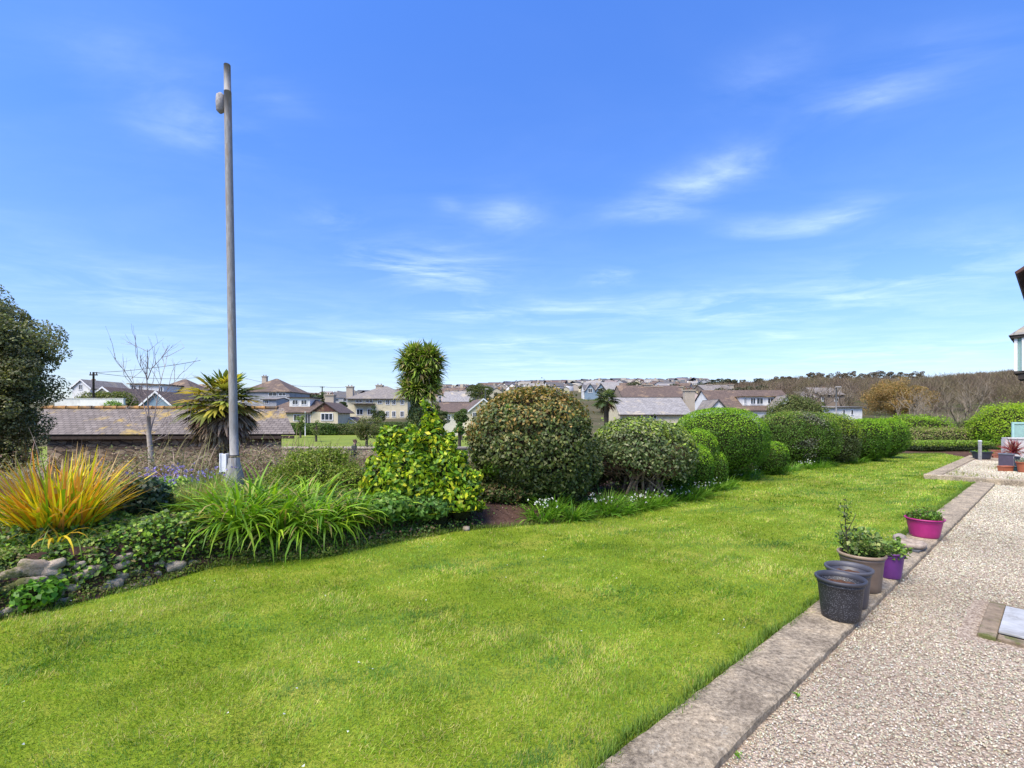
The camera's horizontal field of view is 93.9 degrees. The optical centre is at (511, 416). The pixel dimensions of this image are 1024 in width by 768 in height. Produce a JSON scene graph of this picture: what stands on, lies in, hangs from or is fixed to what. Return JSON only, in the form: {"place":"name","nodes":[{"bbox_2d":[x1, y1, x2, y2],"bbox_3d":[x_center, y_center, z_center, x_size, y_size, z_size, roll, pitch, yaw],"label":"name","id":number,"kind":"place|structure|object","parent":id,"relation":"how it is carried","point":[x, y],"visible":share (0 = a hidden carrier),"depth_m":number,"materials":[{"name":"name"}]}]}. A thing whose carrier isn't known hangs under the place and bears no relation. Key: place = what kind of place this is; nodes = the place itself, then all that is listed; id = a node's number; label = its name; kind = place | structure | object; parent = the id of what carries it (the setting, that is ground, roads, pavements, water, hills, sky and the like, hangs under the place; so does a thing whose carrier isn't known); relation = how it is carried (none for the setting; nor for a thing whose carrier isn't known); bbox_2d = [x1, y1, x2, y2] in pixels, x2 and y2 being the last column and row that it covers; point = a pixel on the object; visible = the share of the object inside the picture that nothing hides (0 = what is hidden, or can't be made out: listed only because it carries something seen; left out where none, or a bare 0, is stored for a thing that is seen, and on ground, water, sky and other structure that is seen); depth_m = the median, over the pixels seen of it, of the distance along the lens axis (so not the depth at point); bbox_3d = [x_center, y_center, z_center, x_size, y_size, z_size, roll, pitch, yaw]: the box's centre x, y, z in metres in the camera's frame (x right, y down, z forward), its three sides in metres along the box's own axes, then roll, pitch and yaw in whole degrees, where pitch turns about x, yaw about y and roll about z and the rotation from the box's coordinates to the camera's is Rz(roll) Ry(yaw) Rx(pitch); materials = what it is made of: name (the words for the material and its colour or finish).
{"place":"outdoors","nodes":[
{"label":"outdoors","id":0,"kind":"place"},
{"bbox_2d":[37,406,294,474],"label":"stone barn","id":1,"kind":"structure","parent":0,"point":[108,425],"depth_m":16.90,"materials":[{"name":"stone"}]},
{"bbox_2d":[27,435,469,466],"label":"park field","id":2,"kind":"structure","parent":0,"point":[344,440],"depth_m":56.41,"materials":[{"name":"green plant"}]},
{"bbox_2d":[55,398,125,405],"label":"garden wall","id":3,"kind":"structure","parent":2,"relation":"on","point":[83,402],"depth_m":45.88,"materials":[{"name":"white paint"}]},
{"bbox_2d":[74,389,139,405],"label":"park hedge","id":4,"kind":"object","parent":2,"relation":"on","point":[105,394],"visible":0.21,"depth_m":51.70,"materials":[{"name":"green plant"}]},
{"bbox_2d":[290,422,338,434],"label":"park hedge","id":5,"kind":"object","parent":2,"relation":"on","point":[328,429],"visible":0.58,"depth_m":75.05,"materials":[{"name":"green plant"}]},
{"bbox_2d":[347,416,381,446],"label":"park tree","id":6,"kind":"object","parent":2,"relation":"on","point":[361,428],"visible":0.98,"depth_m":46.58,"materials":[{"name":"green plant"}]},
{"bbox_2d":[0,452,974,767],"bbox_3d":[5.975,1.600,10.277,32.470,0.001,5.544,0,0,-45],"label":"lawn","id":7,"kind":"structure","parent":0,"point":[334,746],"depth_m":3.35,"materials":[{"name":"green plant"}]},
{"bbox_2d":[0,515,447,620],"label":"moss cover","id":8,"kind":"object","parent":7,"relation":"on","point":[17,548],"visible":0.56,"depth_m":5.07,"materials":[{"name":"green plant"}]},
{"bbox_2d":[251,477,376,563],"bbox_3d":[-2.345,1.176,5.736,1.542,0.899,1.680,0,0,0],"label":"strap leaf plant","id":9,"kind":"object","parent":7,"relation":"on","point":[318,520],"visible":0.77,"depth_m":5.58,"materials":[{"name":"green plant"}]},
{"bbox_2d":[0,383,1023,618],"bbox_3d":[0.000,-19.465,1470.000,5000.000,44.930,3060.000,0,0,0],"label":"ground","id":10,"kind":"structure","parent":0,"point":[503,514],"depth_m":7.04,"materials":[{"name":"brown soil"}]},
{"bbox_2d":[0,434,51,477],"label":"boundary bush","id":11,"kind":"object","parent":10,"relation":"on","point":[12,448],"visible":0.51,"depth_m":14.36,"materials":[{"name":"green plant"}]},
{"bbox_2d":[6,575,66,613],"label":"green leafy plant","id":12,"kind":"object","parent":10,"relation":"on","point":[33,591],"visible":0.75,"depth_m":3.90,"materials":[{"name":"green plant"}]},
{"bbox_2d":[0,284,73,462],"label":"evergreen tree","id":13,"kind":"object","parent":10,"relation":"on","point":[24,357],"visible":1,"depth_m":11.75,"materials":[{"name":"green plant"}]},
{"bbox_2d":[0,442,159,535],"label":"flax clump","id":14,"kind":"object","parent":10,"relation":"on","point":[69,499],"visible":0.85,"depth_m":4.59,"materials":[{"name":"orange plant"}]},
{"bbox_2d":[70,379,127,397],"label":"house","id":15,"kind":"structure","parent":10,"relation":"on","point":[79,386],"depth_m":78.07,"materials":[{"name":"white paint"}]},
{"bbox_2d":[0,552,199,616],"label":"rubble edging","id":16,"kind":"object","parent":10,"relation":"on","point":[38,568],"visible":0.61,"depth_m":4.11,"materials":[{"name":"stone"}]},
{"bbox_2d":[95,387,154,405],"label":"house","id":17,"kind":"structure","parent":10,"relation":"on","point":[113,389],"depth_m":67.21,"materials":[{"name":"grey tile"}]},
{"bbox_2d":[115,477,174,514],"bbox_3d":[-4.221,0.986,5.504,0.547,0.601,0.576,0,0,0],"label":"ivy mound","id":18,"kind":"object","parent":10,"relation":"on","point":[147,499],"visible":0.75,"depth_m":5.36,"materials":[{"name":"green plant"}]},
{"bbox_2d":[105,324,196,469],"bbox_3d":[-7.709,-0.318,10.516,1.763,3.166,1.371,0,0,-18],"label":"bare tree","id":19,"kind":"object","parent":10,"relation":"on","point":[148,433],"visible":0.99,"depth_m":10.36,"materials":[{"name":"brown plant"}]},
{"bbox_2d":[138,391,213,405],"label":"house","id":20,"kind":"structure","parent":10,"relation":"on","point":[173,398],"depth_m":48.35,"materials":[{"name":"grey tile"}]},
{"bbox_2d":[0,475,363,603],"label":"ivy cover","id":21,"kind":"object","parent":10,"relation":"on","point":[113,531],"visible":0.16,"depth_m":4.71,"materials":[{"name":"green plant"}]},
{"bbox_2d":[126,379,243,405],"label":"house","id":22,"kind":"structure","parent":10,"relation":"on","point":[185,383],"depth_m":82.49,"materials":[{"name":"brown tile"}]},
{"bbox_2d":[146,473,229,513],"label":"bronze grass","id":23,"kind":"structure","parent":10,"relation":"on","point":[185,494],"depth_m":5.83,"materials":[{"name":"green plant"}]},
{"bbox_2d":[0,427,378,489],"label":"bramble cover","id":24,"kind":"object","parent":10,"relation":"on","point":[212,469],"visible":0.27,"depth_m":9.25,"materials":[{"name":"brown plant"}]},
{"bbox_2d":[166,464,245,493],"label":"bronze grass","id":25,"kind":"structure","parent":10,"relation":"on","point":[207,482],"depth_m":6.51,"materials":[{"name":"green plant"}]},
{"bbox_2d":[166,369,266,462],"bbox_3d":[-7.512,0.982,12.473,2.362,4.540,2.538,0,0,0],"label":"fan palm","id":26,"kind":"object","parent":10,"relation":"on","point":[214,419],"visible":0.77,"depth_m":12.04,"materials":[{"name":"green plant"}]},
{"bbox_2d":[159,472,278,515],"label":"strap leaf plant","id":27,"kind":"object","parent":10,"relation":"on","point":[215,493],"visible":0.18,"depth_m":5.70,"materials":[{"name":"green plant"}]},
{"bbox_2d":[0,476,452,558],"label":"ground cover plants","id":28,"kind":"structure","parent":10,"relation":"on","point":[137,523],"depth_m":4.55,"materials":[{"name":"green plant"}]},
{"bbox_2d":[155,475,299,562],"bbox_3d":[-3.106,1.065,5.405,1.623,0.850,1.619,0,0,0],"label":"strap leaf plant","id":29,"kind":"object","parent":10,"relation":"on","point":[237,507],"visible":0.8,"depth_m":5.17,"materials":[{"name":"green plant"}]},
{"bbox_2d":[215,63,243,486],"bbox_3d":[-4.424,-2.009,7.522,0.407,7.019,0.274,0,0,19],"label":"lamp post","id":30,"kind":"object","parent":10,"relation":"on","point":[223,103],"visible":0.87,"depth_m":7.45,"materials":[{"name":"metal"}]},
{"bbox_2d":[182,459,321,533],"bbox_3d":[-3.118,1.030,5.968,1.686,0.962,1.505,0,0,24],"label":"strap leaf plant","id":31,"kind":"object","parent":10,"relation":"on","point":[251,490],"visible":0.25,"depth_m":6.05,"materials":[{"name":"green plant"}]},
{"bbox_2d":[203,478,345,563],"bbox_3d":[-2.783,1.143,5.529,1.695,0.847,1.771,0,0,0],"label":"strap leaf plant","id":32,"kind":"object","parent":10,"relation":"on","point":[280,515],"visible":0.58,"depth_m":5.30,"materials":[{"name":"green plant"}]},
{"bbox_2d":[240,375,309,405],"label":"house","id":33,"kind":"structure","parent":10,"relation":"on","point":[275,388],"depth_m":121.14,"materials":[{"name":"brown tile"}]},
{"bbox_2d":[251,470,358,501],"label":"strap leaf plant","id":34,"kind":"object","parent":10,"relation":"on","point":[328,484],"visible":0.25,"depth_m":6.66,"materials":[{"name":"green plant"}]},
{"bbox_2d":[244,439,366,492],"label":"arching shrub","id":35,"kind":"object","parent":10,"relation":"on","point":[328,463],"visible":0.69,"depth_m":7.38,"materials":[{"name":"green plant"}]},
{"bbox_2d":[278,393,354,424],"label":"bungalow","id":36,"kind":"object","parent":10,"relation":"on","point":[330,410],"visible":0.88,"depth_m":84.00,"materials":[{"name":"beige paint"}]},
{"bbox_2d":[304,484,394,543],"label":"strap leaf plant","id":37,"kind":"object","parent":10,"relation":"on","point":[353,516],"visible":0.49,"depth_m":5.84,"materials":[{"name":"green plant"}]},
{"bbox_2d":[345,384,410,418],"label":"apartment building","id":38,"kind":"structure","parent":10,"relation":"on","point":[380,397],"depth_m":112.00,"materials":[{"name":"beige paint"}]},
{"bbox_2d":[349,491,417,525],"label":"green leafy plant","id":39,"kind":"object","parent":10,"relation":"on","point":[398,504],"visible":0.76,"depth_m":6.16,"materials":[{"name":"green plant"}]},
{"bbox_2d":[283,447,486,461],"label":"park wall","id":40,"kind":"structure","parent":10,"relation":"on","point":[368,453],"depth_m":27.43,"materials":[{"name":"stone"}]},
{"bbox_2d":[390,338,450,428],"bbox_3d":[-4.565,-0.346,24.029,3.110,7.251,2.333,0,0,0],"label":"cabbage palm","id":41,"kind":"object","parent":10,"relation":"on","point":[419,365],"visible":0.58,"depth_m":23.58,"materials":[{"name":"green plant"}]},
{"bbox_2d":[357,397,486,528],"bbox_3d":[-1.290,0.653,6.951,1.938,1.878,1.047,0,0,0],"label":"variegated shrub","id":42,"kind":"object","parent":10,"relation":"on","point":[413,459],"visible":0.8,"depth_m":6.85,"materials":[{"name":"green plant"}]},
{"bbox_2d":[405,493,454,520],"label":"green leafy plant","id":43,"kind":"object","parent":10,"relation":"on","point":[430,503],"visible":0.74,"depth_m":6.52,"materials":[{"name":"green plant"}]},
{"bbox_2d":[437,402,470,435],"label":"house","id":44,"kind":"structure","parent":10,"relation":"on","point":[451,408],"depth_m":74.76,"materials":[{"name":"brown tile"}]},
{"bbox_2d":[442,389,474,401],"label":"terraced house","id":45,"kind":"structure","parent":10,"relation":"on","point":[455,396],"depth_m":142.70,"materials":[{"name":"stone"}]},
{"bbox_2d":[465,398,487,435],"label":"house","id":46,"kind":"structure","parent":10,"relation":"on","point":[471,407],"depth_m":69.88,"materials":[{"name":"grey tile"}]},
{"bbox_2d":[466,383,493,401],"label":"park tree","id":47,"kind":"object","parent":10,"relation":"on","point":[476,390],"visible":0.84,"depth_m":94.46,"materials":[{"name":"green plant"}]},
{"bbox_2d":[299,486,688,555],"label":"bed weeds","id":48,"kind":"object","parent":10,"relation":"on","point":[453,524],"visible":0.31,"depth_m":6.43,"materials":[{"name":"green plant"}]},
{"bbox_2d":[477,482,537,503],"bbox_3d":[-0.088,1.295,7.991,1.196,0.491,0.819,0,0,0],"label":"ivy mound","id":49,"kind":"object","parent":10,"relation":"on","point":[499,493],"visible":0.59,"depth_m":7.72,"materials":[{"name":"green plant"}]},
{"bbox_2d":[308,377,707,396],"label":"distant town","id":50,"kind":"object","parent":10,"relation":"on","point":[569,383],"visible":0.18,"depth_m":355.78,"materials":[{"name":"stone"}]},
{"bbox_2d":[457,379,604,502],"bbox_3d":[0.363,0.455,8.367,2.571,2.242,2.119,0,0,0],"label":"domed shrub","id":51,"kind":"object","parent":10,"relation":"on","point":[534,442],"visible":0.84,"depth_m":7.73,"materials":[{"name":"green plant"}]},
{"bbox_2d":[515,497,568,524],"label":"wild garlic clump","id":52,"kind":"object","parent":10,"relation":"on","point":[546,517],"visible":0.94,"depth_m":7.24,"materials":[{"name":"green plant"}]},
{"bbox_2d":[525,489,575,512],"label":"wild garlic clump","id":53,"kind":"object","parent":10,"relation":"on","point":[554,504],"visible":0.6,"depth_m":7.67,"materials":[{"name":"green plant"}]},
{"bbox_2d":[545,499,606,522],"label":"wild garlic clump","id":54,"kind":"object","parent":10,"relation":"on","point":[571,511],"visible":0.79,"depth_m":7.41,"materials":[{"name":"green plant"}]},
{"bbox_2d":[583,382,618,399],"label":"house","id":55,"kind":"structure","parent":10,"relation":"on","point":[590,391],"depth_m":188.00,"materials":[{"name":"stone"}]},
{"bbox_2d":[575,492,628,517],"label":"wild garlic clump","id":56,"kind":"object","parent":10,"relation":"on","point":[593,507],"visible":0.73,"depth_m":7.70,"materials":[{"name":"green plant"}]},
{"bbox_2d":[591,389,619,425],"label":"fan palm","id":57,"kind":"object","parent":10,"relation":"on","point":[606,405],"visible":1,"depth_m":41.86,"materials":[{"name":"green plant"}]},
{"bbox_2d":[583,485,638,509],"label":"wild garlic clump","id":58,"kind":"object","parent":10,"relation":"on","point":[609,498],"visible":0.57,"depth_m":8.15,"materials":[{"name":"green plant"}]},
{"bbox_2d":[596,494,645,516],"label":"wild garlic clump","id":59,"kind":"object","parent":10,"relation":"on","point":[627,509],"visible":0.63,"depth_m":7.78,"materials":[{"name":"green plant"}]},
{"bbox_2d":[592,414,702,494],"bbox_3d":[2.460,0.778,9.287,2.282,1.711,1.947,0,0,0],"label":"domed shrub","id":60,"kind":"object","parent":10,"relation":"on","point":[649,457],"visible":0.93,"depth_m":8.79,"materials":[{"name":"green plant"}]},
{"bbox_2d":[613,383,683,399],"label":"roof","id":61,"kind":"structure","parent":10,"relation":"on","point":[645,390],"depth_m":113.15,"materials":[{"name":"tile"}]},
{"bbox_2d":[625,484,673,507],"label":"wild garlic clump","id":62,"kind":"object","parent":10,"relation":"on","point":[645,499],"visible":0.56,"depth_m":8.48,"materials":[{"name":"green plant"}]},
{"bbox_2d":[609,388,695,434],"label":"house","id":63,"kind":"structure","parent":10,"relation":"on","point":[668,409],"depth_m":71.88,"materials":[{"name":"stone"}]},
{"bbox_2d":[658,422,699,489],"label":"domed shrub","id":64,"kind":"object","parent":10,"relation":"on","point":[678,482],"visible":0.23,"depth_m":9.65,"materials":[{"name":"green plant"}]},
{"bbox_2d":[667,483,716,500],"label":"wild garlic clump","id":65,"kind":"object","parent":10,"relation":"on","point":[703,494],"visible":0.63,"depth_m":9.27,"materials":[{"name":"green plant"}]},
{"bbox_2d":[683,442,715,487],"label":"domed shrub","id":66,"kind":"object","parent":10,"relation":"on","point":[705,470],"visible":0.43,"depth_m":9.96,"materials":[{"name":"green plant"}]},
{"bbox_2d":[688,428,719,478],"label":"domed shrub","id":67,"kind":"object","parent":10,"relation":"on","point":[704,438],"visible":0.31,"depth_m":10.88,"materials":[{"name":"green plant"}]},
{"bbox_2d":[710,452,728,483],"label":"domed shrub","id":68,"kind":"object","parent":10,"relation":"on","point":[721,473],"visible":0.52,"depth_m":10.78,"materials":[{"name":"green plant"}]},
{"bbox_2d":[677,405,772,476],"bbox_3d":[5.386,0.670,12.415,2.569,1.951,2.384,0,0,0],"label":"domed shrub","id":69,"kind":"object","parent":10,"relation":"on","point":[741,438],"visible":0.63,"depth_m":11.60,"materials":[{"name":"green plant"}]},
{"bbox_2d":[691,390,791,425],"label":"house","id":70,"kind":"structure","parent":10,"relation":"on","point":[757,402],"depth_m":77.59,"materials":[{"name":"white tile"}]},
{"bbox_2d":[754,440,790,474],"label":"domed shrub","id":71,"kind":"object","parent":10,"relation":"on","point":[776,462],"visible":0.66,"depth_m":12.89,"materials":[{"name":"green plant"}]},
{"bbox_2d":[759,394,830,424],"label":"round bush","id":72,"kind":"object","parent":10,"relation":"on","point":[803,404],"visible":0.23,"depth_m":26.52,"materials":[{"name":"green plant"}]},
{"bbox_2d":[597,482,994,767],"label":"kerb","id":73,"kind":"structure","parent":10,"relation":"on","point":[725,717],"depth_m":2.73,"materials":[{"name":"concrete"}]},
{"bbox_2d":[814,570,867,623],"bbox_3d":[2.569,1.411,3.738,0.348,0.315,0.348,0,0,-41],"label":"plant pot","id":74,"kind":"object","parent":73,"relation":"on","point":[841,595],"visible":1,"depth_m":3.64,"materials":[{"name":"black plastic"}]},
{"bbox_2d":[824,560,874,609],"bbox_3d":[2.818,1.412,4.000,0.348,0.312,0.348,0,0,-41],"label":"plant pot","id":75,"kind":"object","parent":73,"relation":"on","point":[865,572],"visible":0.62,"depth_m":4.03,"materials":[{"name":"plastic"}]},
{"bbox_2d":[834,499,900,593],"bbox_3d":[3.217,1.160,4.358,0.474,0.816,0.526,0,0,-41],"label":"plant pot","id":76,"kind":"object","parent":73,"relation":"on","point":[867,551],"visible":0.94,"depth_m":4.25,"materials":[{"name":"brown plastic"}]},
{"bbox_2d":[871,536,912,579],"bbox_3d":[3.694,1.371,4.661,0.336,0.393,0.352,0,0,26],"label":"plant pot","id":77,"kind":"object","parent":73,"relation":"on","point":[893,568],"visible":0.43,"depth_m":4.58,"materials":[{"name":"purple plastic"}]},
{"bbox_2d":[894,538,926,552],"bbox_3d":[4.722,1.522,5.667,0.310,0.087,0.308,0,0,-34],"label":"stone dish","id":78,"kind":"object","parent":73,"relation":"on","point":[917,546],"visible":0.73,"depth_m":5.57,"materials":[{"name":"stone"}]},
{"bbox_2d":[903,506,945,538],"bbox_3d":[5.402,1.373,6.269,0.438,0.389,0.439,0,0,-41],"label":"plant pot","id":79,"kind":"object","parent":73,"relation":"on","point":[926,524],"visible":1,"depth_m":6.15,"materials":[{"name":"plastic"}]},
{"bbox_2d":[752,409,844,463],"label":"hedge block","id":80,"kind":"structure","parent":10,"relation":"on","point":[811,436],"depth_m":15.05,"materials":[{"name":"green plant"}]},
{"bbox_2d":[802,387,844,405],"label":"villa","id":81,"kind":"object","parent":10,"relation":"on","point":[833,403],"visible":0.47,"depth_m":130.00,"materials":[{"name":"stone"}]},
{"bbox_2d":[821,412,863,462],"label":"hedge block","id":82,"kind":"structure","parent":10,"relation":"on","point":[849,432],"depth_m":15.86,"materials":[{"name":"green plant"}]},
{"bbox_2d":[822,406,866,419],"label":"house","id":83,"kind":"structure","parent":10,"relation":"on","point":[854,412],"depth_m":60.00,"materials":[{"name":"paint"}]},
{"bbox_2d":[683,369,1023,416],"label":"bare woodland","id":84,"kind":"object","parent":10,"relation":"on","point":[1007,384],"visible":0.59,"depth_m":134.72,"materials":[{"name":"brown plant"}]},
{"bbox_2d":[851,417,892,459],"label":"hedge block","id":85,"kind":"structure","parent":10,"relation":"on","point":[876,442],"depth_m":16.71,"materials":[{"name":"green plant"}]},
{"bbox_2d":[873,417,912,457],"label":"hedge block","id":86,"kind":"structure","parent":10,"relation":"on","point":[899,435],"depth_m":17.90,"materials":[{"name":"green plant"}]},
{"bbox_2d":[859,376,939,417],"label":"willow tree","id":87,"kind":"object","parent":10,"relation":"on","point":[883,392],"visible":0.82,"depth_m":68.98,"materials":[{"name":"brown plant"}]},
{"bbox_2d":[888,387,931,418],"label":"bare tree","id":88,"kind":"object","parent":10,"relation":"on","point":[916,404],"visible":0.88,"depth_m":59.98,"materials":[{"name":"brown plant"}]},
{"bbox_2d":[879,410,960,433],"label":"boundary hedge","id":89,"kind":"object","parent":10,"relation":"on","point":[926,422],"visible":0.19,"depth_m":25.42,"materials":[{"name":"green plant"}]},
{"bbox_2d":[907,423,975,439],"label":"boundary hedge","id":90,"kind":"object","parent":10,"relation":"on","point":[927,433],"visible":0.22,"depth_m":23.37,"materials":[{"name":"green plant"}]},
{"bbox_2d":[904,439,997,450],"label":"boundary hedge","id":91,"kind":"object","parent":10,"relation":"on","point":[942,445],"visible":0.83,"depth_m":21.07,"materials":[{"name":"green plant"}]},
{"bbox_2d":[927,455,974,474],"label":"patio kerb","id":92,"kind":"structure","parent":10,"relation":"on","point":[952,466],"depth_m":14.21,"materials":[{"name":"concrete"}]},
{"bbox_2d":[894,377,1008,425],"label":"bare tree","id":93,"kind":"object","parent":10,"relation":"on","point":[966,406],"visible":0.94,"depth_m":47.74,"materials":[{"name":"brown plant"}]},
{"bbox_2d":[924,473,1023,486],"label":"patio kerb","id":94,"kind":"structure","parent":10,"relation":"on","point":[1007,482],"depth_m":11.55,"materials":[{"name":"concrete"}]},
{"bbox_2d":[959,399,1023,449],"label":"round bush","id":95,"kind":"object","parent":10,"relation":"on","point":[992,425],"visible":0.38,"depth_m":22.34,"materials":[{"name":"green plant"}]},
{"bbox_2d":[0,0,1023,402],"label":"sky","id":96,"kind":"structure","parent":0,"point":[748,190],"materials":[{"name":"blue"}]},
{"bbox_2d":[720,460,1023,767],"bbox_3d":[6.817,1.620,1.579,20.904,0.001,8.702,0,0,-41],"label":"gravel path","id":97,"kind":"structure","parent":0,"point":[968,628],"depth_m":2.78,"materials":[{"name":"beige gravel"}]},
{"bbox_2d":[977,601,1023,647],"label":"drain cover","id":98,"kind":"object","parent":97,"relation":"on","point":[1001,618],"visible":0.91,"depth_m":3.63,"materials":[{"name":"concrete"}]},
{"bbox_2d":[943,457,1023,479],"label":"patio gravel","id":99,"kind":"structure","parent":0,"point":[993,459],"depth_m":13.64,"materials":[{"name":"beige gravel"}]},
{"bbox_2d":[994,438,1023,465],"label":"spiky plant","id":100,"kind":"object","parent":99,"relation":"on","point":[1013,447],"visible":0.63,"depth_m":14.45,"materials":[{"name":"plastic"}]},
{"bbox_2d":[1009,266,1023,380],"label":"house","id":101,"kind":"structure","parent":0,"point":[1016,337],"depth_m":24.40,"materials":[{"name":"white paint"}]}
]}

